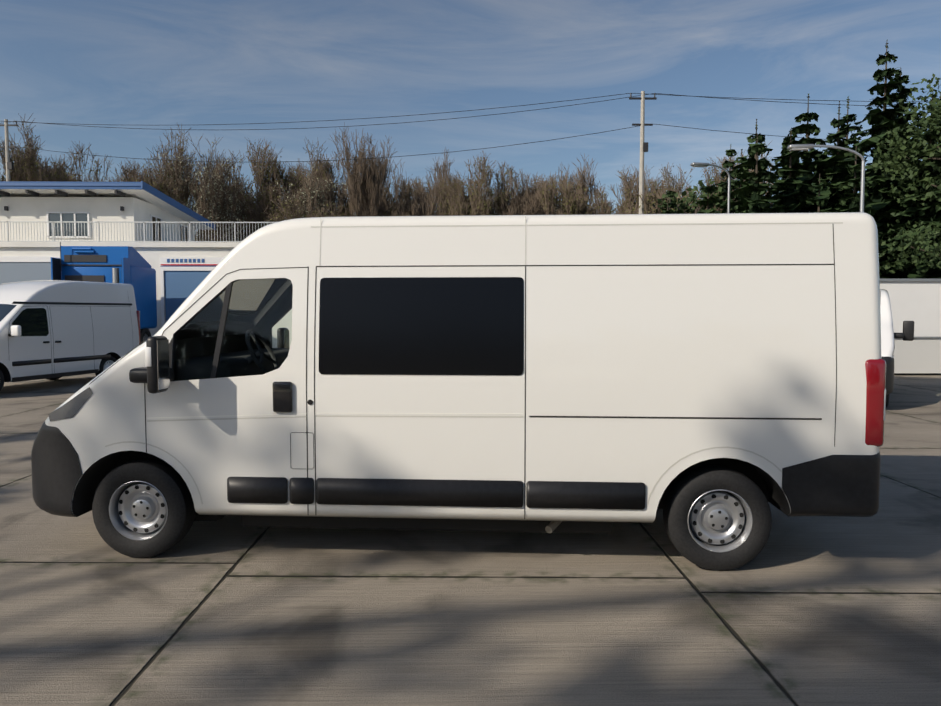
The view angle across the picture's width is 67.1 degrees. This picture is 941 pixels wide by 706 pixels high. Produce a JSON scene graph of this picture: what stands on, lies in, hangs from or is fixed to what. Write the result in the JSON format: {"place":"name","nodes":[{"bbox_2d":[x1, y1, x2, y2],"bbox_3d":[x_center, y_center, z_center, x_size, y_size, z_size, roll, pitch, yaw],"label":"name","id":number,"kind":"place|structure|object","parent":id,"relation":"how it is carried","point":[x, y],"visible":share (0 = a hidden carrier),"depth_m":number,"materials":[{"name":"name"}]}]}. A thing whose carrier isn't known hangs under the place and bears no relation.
{"place":"outdoors","nodes":[
{"label":"outdoors","id":0,"kind":"place"},
{"bbox_2d":[0,373,940,705],"bbox_3d":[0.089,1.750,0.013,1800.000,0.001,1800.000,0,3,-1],"label":"ground","id":1,"kind":"structure","parent":0,"point":[796,611],"depth_m":4.17,"materials":[{"name":"concrete"}]},
{"bbox_2d":[0,280,140,390],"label":"parked van","id":2,"kind":"object","parent":1,"relation":"on","point":[53,329],"visible":0.81,"depth_m":16.50,"materials":[{"name":"white paint"}]},
{"bbox_2d":[51,242,156,344],"bbox_3d":[-14.733,-2.000,26.374,2.946,4.480,8.288,0,3,-2],"label":"blue truck","id":3,"kind":"object","parent":1,"relation":"on","point":[124,265],"visible":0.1,"depth_m":27.87,"materials":[{"name":"blue metal"}]},
{"bbox_2d":[0,181,291,347],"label":"workshop building","id":4,"kind":"structure","parent":1,"relation":"on","point":[153,227],"depth_m":32.45,"materials":[{"name":"white paint"}]},
{"bbox_2d":[0,115,775,240],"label":"bare tree row","id":5,"kind":"object","parent":1,"relation":"on","point":[220,198],"visible":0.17,"depth_m":54.10,"materials":[{"name":"brown plant"}]},
{"bbox_2d":[31,212,885,570],"bbox_3d":[-0.242,0.188,5.788,6.014,2.460,2.710,0,3,4],"label":"van","id":6,"kind":"object","parent":1,"relation":"on","point":[711,386],"visible":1,"depth_m":4.76,"materials":[{"name":"paint"}]},
{"bbox_2d":[0,91,922,213],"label":"utility poles and wires","id":7,"kind":"object","parent":1,"relation":"on","point":[643,146],"visible":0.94,"depth_m":42.13,"materials":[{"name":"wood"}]},
{"bbox_2d":[690,162,730,212],"bbox_3d":[10.052,-3.929,29.778,1.815,7.945,0.280,-1,3,-11],"label":"street lamp","id":8,"kind":"object","parent":1,"relation":"on","point":[695,164],"visible":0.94,"depth_m":29.66,"materials":[{"name":"grey metal"}]},
{"bbox_2d":[653,74,940,273],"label":"leafy trees","id":9,"kind":"object","parent":1,"relation":"on","point":[905,161],"visible":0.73,"depth_m":24.98,"materials":[{"name":"green plant"}]},
{"bbox_2d":[661,39,940,278],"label":"spruce trees","id":10,"kind":"object","parent":1,"relation":"on","point":[823,183],"visible":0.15,"depth_m":27.74,"materials":[{"name":"green plant"}]},
{"bbox_2d":[787,144,864,211],"bbox_3d":[11.037,-2.991,22.125,2.315,6.945,0.280,0,3,7],"label":"street lamp","id":11,"kind":"object","parent":1,"relation":"on","point":[798,147],"visible":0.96,"depth_m":21.86,"materials":[{"name":"grey metal"}]},
{"bbox_2d":[880,289,914,406],"bbox_3d":[7.709,-0.439,15.009,2.710,2.661,5.429,2,4,29],"label":"panel van","id":12,"kind":"object","parent":1,"relation":"on","point":[888,335],"visible":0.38,"depth_m":12.94,"materials":[{"name":"white paint"}]},
{"bbox_2d":[880,279,940,372],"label":"wall","id":13,"kind":"structure","parent":1,"relation":"on","point":[917,302],"depth_m":19.61,"materials":[{"name":"grey"}]},
{"bbox_2d":[0,0,940,235],"label":"sky","id":14,"kind":"structure","parent":0,"point":[153,66],"materials":[{"name":"blue"}]}
]}

